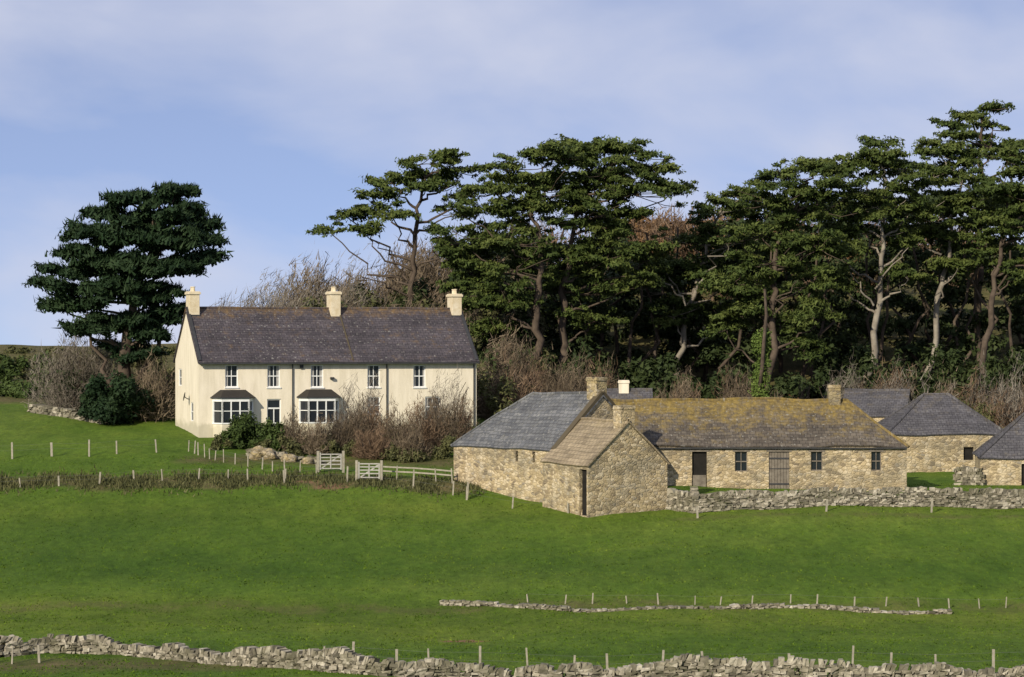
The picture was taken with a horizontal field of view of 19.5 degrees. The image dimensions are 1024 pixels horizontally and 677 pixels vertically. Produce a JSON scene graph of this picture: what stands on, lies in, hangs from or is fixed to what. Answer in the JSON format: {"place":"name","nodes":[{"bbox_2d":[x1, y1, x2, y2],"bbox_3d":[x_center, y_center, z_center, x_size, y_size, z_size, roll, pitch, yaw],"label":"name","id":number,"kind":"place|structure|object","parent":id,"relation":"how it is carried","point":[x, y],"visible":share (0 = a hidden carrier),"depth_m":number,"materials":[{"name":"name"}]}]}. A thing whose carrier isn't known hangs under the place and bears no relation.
{"place":"outdoors","nodes":[
{"label":"outdoors","id":0,"kind":"place"},
{"bbox_2d":[0,463,486,501],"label":"rough grass","id":1,"kind":"structure","parent":0,"point":[141,481],"depth_m":184.48,"materials":[{"name":"plant"}]},
{"bbox_2d":[0,253,1023,676],"bbox_3d":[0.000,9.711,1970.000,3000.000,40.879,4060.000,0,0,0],"label":"ground","id":2,"kind":"structure","parent":0,"point":[22,427],"depth_m":158.25,"materials":[{"name":"green plant"}]},
{"bbox_2d":[11,645,39,663],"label":"post fence","id":3,"kind":"object","parent":2,"relation":"on","point":[38,649],"visible":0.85,"depth_m":124.16,"materials":[{"name":"brown wood"}]},
{"bbox_2d":[0,350,72,398],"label":"hillside gorse","id":4,"kind":"object","parent":2,"relation":"on","point":[9,369],"visible":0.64,"depth_m":246.37,"materials":[{"name":"green plant"}]},
{"bbox_2d":[27,404,105,423],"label":"dry stone wall","id":5,"kind":"structure","parent":2,"relation":"on","point":[70,413],"depth_m":217.67,"materials":[{"name":"grey stone"}]},
{"bbox_2d":[20,311,132,409],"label":"bare tree","id":6,"kind":"object","parent":2,"relation":"on","point":[63,396],"visible":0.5,"depth_m":221.53,"materials":[{"name":"brown plant"}]},
{"bbox_2d":[11,439,156,458],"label":"post fence","id":7,"kind":"object","parent":2,"relation":"on","point":[51,447],"visible":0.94,"depth_m":194.65,"materials":[{"name":"grey wood"}]},
{"bbox_2d":[0,344,175,379],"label":"hillside bracken","id":8,"kind":"object","parent":2,"relation":"on","point":[14,349],"visible":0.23,"depth_m":275.75,"materials":[{"name":"plant"}]},
{"bbox_2d":[53,368,174,416],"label":"bare shrub","id":9,"kind":"object","parent":2,"relation":"on","point":[81,382],"visible":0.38,"depth_m":220.44,"materials":[{"name":"brown plant"}]},
{"bbox_2d":[77,369,156,425],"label":"evergreen bush","id":10,"kind":"object","parent":2,"relation":"on","point":[99,400],"visible":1,"depth_m":212.85,"materials":[{"name":"green plant"}]},
{"bbox_2d":[22,180,232,408],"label":"cypress tree","id":11,"kind":"object","parent":2,"relation":"on","point":[143,227],"visible":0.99,"depth_m":216.59,"materials":[{"name":"green plant"}]},
{"bbox_2d":[3,468,285,486],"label":"post fence","id":12,"kind":"object","parent":2,"relation":"on","point":[152,474],"visible":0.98,"depth_m":184.84,"materials":[{"name":"grey wood"}]},
{"bbox_2d":[130,340,174,422],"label":"bare shrub","id":13,"kind":"object","parent":2,"relation":"on","point":[155,414],"visible":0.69,"depth_m":215.80,"materials":[{"name":"brown plant"}]},
{"bbox_2d":[188,440,316,472],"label":"garden fence","id":14,"kind":"object","parent":2,"relation":"on","point":[235,455],"visible":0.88,"depth_m":191.76,"materials":[{"name":"grey wood"}]},
{"bbox_2d":[221,409,287,451],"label":"garden hedge","id":15,"kind":"object","parent":2,"relation":"on","point":[248,431],"visible":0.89,"depth_m":198.26,"materials":[{"name":"green plant"}]},
{"bbox_2d":[249,446,276,459],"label":"boulder","id":16,"kind":"object","parent":2,"relation":"on","point":[258,452],"visible":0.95,"depth_m":192.55,"materials":[{"name":"stone"}]},
{"bbox_2d":[245,448,326,463],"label":"garden wall","id":17,"kind":"structure","parent":2,"relation":"on","point":[279,455],"depth_m":192.85,"materials":[{"name":"stone"}]},
{"bbox_2d":[281,453,296,461],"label":"boulder","id":18,"kind":"object","parent":2,"relation":"on","point":[290,457],"visible":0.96,"depth_m":191.99,"materials":[{"name":"stone"}]},
{"bbox_2d":[209,237,390,306],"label":"bare woodland","id":19,"kind":"object","parent":2,"relation":"on","point":[283,297],"visible":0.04,"depth_m":251.75,"materials":[{"name":"brown plant"}]},
{"bbox_2d":[301,457,312,463],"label":"boulder","id":20,"kind":"object","parent":2,"relation":"on","point":[308,460],"visible":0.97,"depth_m":191.66,"materials":[{"name":"stone"}]},
{"bbox_2d":[279,404,356,455],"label":"bare shrub","id":21,"kind":"object","parent":2,"relation":"on","point":[314,441],"visible":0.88,"depth_m":196.25,"materials":[{"name":"brown plant"}]},
{"bbox_2d":[173,287,479,437],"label":"farmhouse","id":22,"kind":"object","parent":2,"relation":"on","point":[274,364],"visible":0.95,"depth_m":208.82,"materials":[{"name":"white paint"}]},
{"bbox_2d":[224,365,238,387],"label":"window frame","id":23,"kind":"structure","parent":22,"relation":"in","point":[231,376],"depth_m":205.79,"materials":[{"name":"white paint"}]},
{"bbox_2d":[228,366,236,385],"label":"window glass","id":24,"kind":"structure","parent":22,"relation":"in","point":[234,368],"depth_m":205.89,"materials":[{"name":"black glass"}]},
{"bbox_2d":[270,366,275,385],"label":"window glass","id":25,"kind":"structure","parent":22,"relation":"in","point":[271,367],"depth_m":206.75,"materials":[{"name":"black glass"}]},
{"bbox_2d":[267,365,280,387],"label":"window frame","id":26,"kind":"structure","parent":22,"relation":"in","point":[273,376],"depth_m":206.70,"materials":[{"name":"white paint"}]},
{"bbox_2d":[314,366,318,385],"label":"window glass","id":27,"kind":"structure","parent":22,"relation":"in","point":[314,366],"depth_m":207.74,"materials":[{"name":"black"}]},
{"bbox_2d":[310,365,323,387],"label":"window frame","id":28,"kind":"structure","parent":22,"relation":"in","point":[316,376],"depth_m":207.66,"materials":[{"name":"white paint"}]},
{"bbox_2d":[367,365,380,387],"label":"window frame","id":29,"kind":"structure","parent":22,"relation":"in","point":[373,376],"depth_m":208.93,"materials":[{"name":"white paint"}]},
{"bbox_2d":[370,366,377,385],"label":"window glass","id":30,"kind":"structure","parent":22,"relation":"in","point":[371,367],"depth_m":209.03,"materials":[{"name":"black glass"}]},
{"bbox_2d":[415,366,422,385],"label":"window glass","id":31,"kind":"structure","parent":22,"relation":"in","point":[416,367],"depth_m":210.00,"materials":[{"name":"black"}]},
{"bbox_2d":[413,365,426,387],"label":"window frame","id":32,"kind":"structure","parent":22,"relation":"in","point":[419,376],"depth_m":209.95,"materials":[{"name":"white paint"}]},
{"bbox_2d":[428,397,438,415],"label":"window glass","id":33,"kind":"structure","parent":22,"relation":"in","point":[429,399],"depth_m":210.31,"materials":[{"name":"black"}]},
{"bbox_2d":[317,451,344,472],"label":"farm gate","id":34,"kind":"structure","parent":2,"relation":"on","point":[342,461],"depth_m":188.51,"materials":[{"name":"white wood"}]},
{"bbox_2d":[210,432,456,462],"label":"scrub","id":35,"kind":"object","parent":2,"relation":"on","point":[445,450],"visible":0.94,"depth_m":194.85,"materials":[{"name":"plant"}]},
{"bbox_2d":[355,460,382,480],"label":"farm gate","id":36,"kind":"structure","parent":2,"relation":"on","point":[358,466],"depth_m":184.80,"materials":[{"name":"white wood"}]},
{"bbox_2d":[283,466,468,494],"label":"post fence","id":37,"kind":"object","parent":2,"relation":"on","point":[347,474],"visible":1,"depth_m":183.19,"materials":[{"name":"grey wood"}]},
{"bbox_2d":[305,147,489,306],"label":"pine tree","id":38,"kind":"object","parent":2,"relation":"on","point":[442,179],"visible":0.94,"depth_m":244.31,"materials":[{"name":"green plant"}]},
{"bbox_2d":[304,277,491,360],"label":"understorey","id":39,"kind":"object","parent":2,"relation":"on","point":[419,289],"visible":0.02,"depth_m":251.17,"materials":[{"name":"plant"}]},
{"bbox_2d":[331,387,471,461],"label":"bare shrub","id":40,"kind":"object","parent":2,"relation":"on","point":[407,440],"visible":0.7,"depth_m":196.92,"materials":[{"name":"brown plant"}]},
{"bbox_2d":[254,216,555,338],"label":"bare woodland","id":41,"kind":"object","parent":2,"relation":"on","point":[432,270],"visible":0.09,"depth_m":296.10,"materials":[{"name":"brown plant"}]},
{"bbox_2d":[331,366,478,438],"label":"pale shrub","id":42,"kind":"object","parent":2,"relation":"on","point":[347,414],"visible":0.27,"depth_m":200.30,"materials":[{"name":"brown plant"}]},
{"bbox_2d":[349,388,477,459],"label":"bare shrub","id":43,"kind":"object","parent":2,"relation":"on","point":[374,447],"visible":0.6,"depth_m":196.76,"materials":[{"name":"brown plant"}]},
{"bbox_2d":[383,466,452,483],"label":"garden fence","id":44,"kind":"object","parent":2,"relation":"on","point":[435,469],"visible":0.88,"depth_m":185.51,"materials":[{"name":"brown wood"}]},
{"bbox_2d":[296,285,559,389],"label":"understorey","id":45,"kind":"object","parent":2,"relation":"on","point":[478,345],"visible":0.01,"depth_m":247.35,"materials":[{"name":"brown plant"}]},
{"bbox_2d":[341,276,548,384],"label":"bare woodland","id":46,"kind":"object","parent":2,"relation":"on","point":[520,361],"visible":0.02,"depth_m":233.01,"materials":[{"name":"brown plant"}]},
{"bbox_2d":[423,138,590,357],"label":"pine tree","id":47,"kind":"object","parent":2,"relation":"on","point":[466,255],"visible":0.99,"depth_m":239.43,"materials":[{"name":"green plant"}]},
{"bbox_2d":[0,633,1023,676],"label":"dry stone wall","id":48,"kind":"structure","parent":2,"relation":"on","point":[344,659],"depth_m":117.90,"materials":[{"name":"grey stone"}]},
{"bbox_2d":[466,486,568,512],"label":"post fence","id":49,"kind":"object","parent":2,"relation":"on","point":[467,493],"visible":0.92,"depth_m":177.64,"materials":[{"name":"grey wood"}]},
{"bbox_2d":[450,377,615,502],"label":"stone barn","id":50,"kind":"structure","parent":2,"relation":"on","point":[505,451],"depth_m":181.84,"materials":[{"name":"stone"}]},
{"bbox_2d":[540,405,669,517],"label":"stone outhouse","id":51,"kind":"structure","parent":2,"relation":"on","point":[616,464],"depth_m":174.83,"materials":[{"name":"stone"}]},
{"bbox_2d":[582,469,586,515],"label":"doorway","id":52,"kind":"structure","parent":51,"relation":"in","point":[584,472],"depth_m":173.89,"materials":[{"name":"black wood"}]},
{"bbox_2d":[514,133,698,367],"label":"pine tree","id":53,"kind":"object","parent":2,"relation":"on","point":[619,184],"visible":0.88,"depth_m":241.80,"materials":[{"name":"green plant"}]},
{"bbox_2d":[607,380,652,398],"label":"stone barn","id":54,"kind":"structure","parent":2,"relation":"on","point":[623,391],"depth_m":206.65,"materials":[{"name":"stone"}]},
{"bbox_2d":[323,642,1005,672],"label":"post fence","id":55,"kind":"object","parent":2,"relation":"on","point":[663,651],"visible":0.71,"depth_m":119.65,"materials":[{"name":"grey wood"}]},
{"bbox_2d":[690,486,699,512],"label":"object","id":56,"kind":"structure","parent":2,"relation":"on","point":[694,490],"depth_m":174.06,"materials":[{"name":"beige stone"}]},
{"bbox_2d":[439,600,951,614],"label":"dry stone wall","id":57,"kind":"structure","parent":2,"relation":"on","point":[570,609],"depth_m":145.29,"materials":[{"name":"grey stone"}]},
{"bbox_2d":[630,183,771,374],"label":"pine tree","id":58,"kind":"object","parent":2,"relation":"on","point":[704,240],"visible":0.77,"depth_m":249.29,"materials":[{"name":"green plant"}]},
{"bbox_2d":[442,189,1023,389],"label":"pine woodland","id":59,"kind":"object","parent":2,"relation":"on","point":[1008,315],"visible":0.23,"depth_m":254.29,"materials":[{"name":"green plant"}]},
{"bbox_2d":[477,364,1007,427],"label":"scrub","id":60,"kind":"object","parent":2,"relation":"on","point":[492,401],"visible":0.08,"depth_m":214.38,"materials":[{"name":"brown plant"}]},
{"bbox_2d":[471,310,1023,405],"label":"understorey","id":61,"kind":"object","parent":2,"relation":"on","point":[652,375],"visible":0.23,"depth_m":238.96,"materials":[{"name":"leaves"},{"name":"twigs"}]},
{"bbox_2d":[477,343,1023,419],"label":"bare thicket","id":62,"kind":"object","parent":2,"relation":"on","point":[556,386],"visible":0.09,"depth_m":222.43,"materials":[{"name":"brown plant"}]},
{"bbox_2d":[484,325,1023,428],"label":"bare thicket","id":63,"kind":"object","parent":2,"relation":"on","point":[532,382],"visible":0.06,"depth_m":221.28,"materials":[{"name":"brown plant"}]},
{"bbox_2d":[611,385,909,490],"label":"stone barn","id":64,"kind":"structure","parent":2,"relation":"on","point":[834,439],"depth_m":186.19,"materials":[{"name":"stone"}]},
{"bbox_2d":[735,452,746,470],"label":"window frame","id":65,"kind":"structure","parent":64,"relation":"in","point":[735,452],"depth_m":186.10,"materials":[{"name":"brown wood"}]},
{"bbox_2d":[736,452,745,470],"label":"window glass","id":66,"kind":"structure","parent":64,"relation":"in","point":[740,456],"depth_m":186.14,"materials":[{"name":"black glass"}]},
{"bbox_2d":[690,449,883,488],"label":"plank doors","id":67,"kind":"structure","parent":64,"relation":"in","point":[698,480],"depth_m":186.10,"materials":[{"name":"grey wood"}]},
{"bbox_2d":[811,452,821,470],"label":"window frame","id":68,"kind":"structure","parent":64,"relation":"in","point":[816,460],"depth_m":186.10,"materials":[{"name":"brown wood"}]},
{"bbox_2d":[812,452,820,469],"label":"window glass","id":69,"kind":"structure","parent":64,"relation":"in","point":[813,453],"depth_m":186.14,"materials":[{"name":"black glass"}]},
{"bbox_2d":[871,452,880,470],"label":"window frame","id":70,"kind":"structure","parent":64,"relation":"in","point":[871,452],"depth_m":186.10,"materials":[{"name":"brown wood"}]},
{"bbox_2d":[872,452,879,469],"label":"window glass","id":71,"kind":"structure","parent":64,"relation":"in","point":[875,455],"depth_m":186.14,"materials":[{"name":"black"}]},
{"bbox_2d":[748,289,772,396],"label":"ivy covered tree","id":72,"kind":"object","parent":2,"relation":"on","point":[761,344],"visible":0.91,"depth_m":221.71,"materials":[{"name":"green plant"}]},
{"bbox_2d":[507,202,1021,308],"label":"bare woodland","id":73,"kind":"object","parent":2,"relation":"on","point":[660,220],"visible":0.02,"depth_m":298.97,"materials":[{"name":"plant"}]},
{"bbox_2d":[526,593,1018,607],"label":"post fence","id":74,"kind":"object","parent":2,"relation":"on","point":[657,595],"visible":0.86,"depth_m":146.89,"materials":[{"name":"grey wood"}]},
{"bbox_2d":[684,156,872,390],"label":"pine tree","id":75,"kind":"object","parent":2,"relation":"on","point":[786,211],"visible":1,"depth_m":237.38,"materials":[{"name":"green plant"}]},
{"bbox_2d":[628,213,975,291],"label":"autumn canopy","id":76,"kind":"object","parent":2,"relation":"on","point":[641,221],"visible":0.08,"depth_m":301.27,"materials":[{"name":"brown plant"}]},
{"bbox_2d":[696,498,985,517],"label":"post fence","id":77,"kind":"object","parent":2,"relation":"on","point":[697,514],"visible":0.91,"depth_m":172.99,"materials":[{"name":"grey wood"}]},
{"bbox_2d":[666,486,1023,513],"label":"dry stone wall","id":78,"kind":"structure","parent":2,"relation":"on","point":[920,496],"depth_m":175.35,"materials":[{"name":"grey stone"}]},
{"bbox_2d":[843,388,911,421],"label":"stone barn","id":79,"kind":"structure","parent":2,"relation":"on","point":[873,403],"depth_m":217.16,"materials":[{"name":"stone"}]},
{"bbox_2d":[806,134,955,382],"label":"pine tree","id":80,"kind":"object","parent":2,"relation":"on","point":[879,161],"visible":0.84,"depth_m":241.49,"materials":[{"name":"green plant"}]},
{"bbox_2d":[819,351,1023,427],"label":"bare thicket","id":81,"kind":"object","parent":2,"relation":"on","point":[1002,392],"visible":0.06,"depth_m":223.09,"materials":[{"name":"brown plant"}]},
{"bbox_2d":[878,393,1001,472],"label":"stone barn","id":82,"kind":"structure","parent":2,"relation":"on","point":[942,432],"depth_m":205.56,"materials":[{"name":"stone"}]},
{"bbox_2d":[886,136,1023,371],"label":"pine tree","id":83,"kind":"object","parent":2,"relation":"on","point":[968,202],"visible":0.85,"depth_m":245.42,"materials":[{"name":"green plant"}]},
{"bbox_2d":[952,466,986,484],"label":"dry stone wall","id":84,"kind":"structure","parent":2,"relation":"on","point":[967,475],"depth_m":190.24,"materials":[{"name":"grey stone"}]},
{"bbox_2d":[927,99,1015,347],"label":"pine tree","id":85,"kind":"object","parent":2,"relation":"on","point":[970,117],"visible":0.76,"depth_m":253.78,"materials":[{"name":"green plant"}]},
{"bbox_2d":[954,136,1023,399],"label":"pine tree","id":86,"kind":"object","parent":2,"relation":"on","point":[1008,220],"visible":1,"depth_m":239.78,"materials":[{"name":"green plant"}]},
{"bbox_2d":[972,412,1023,484],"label":"stone barn","id":87,"kind":"structure","parent":2,"relation":"on","point":[999,457],"depth_m":189.99,"materials":[{"name":"stone"}]},
{"bbox_2d":[1021,464,1023,484],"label":"doorway","id":88,"kind":"structure","parent":87,"relation":"in","point":[1022,465],"depth_m":189.91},
{"bbox_2d":[0,0,1023,345],"label":"sky","id":89,"kind":"structure","parent":0,"point":[276,110],"materials":[{"name":"blue"}]}
]}

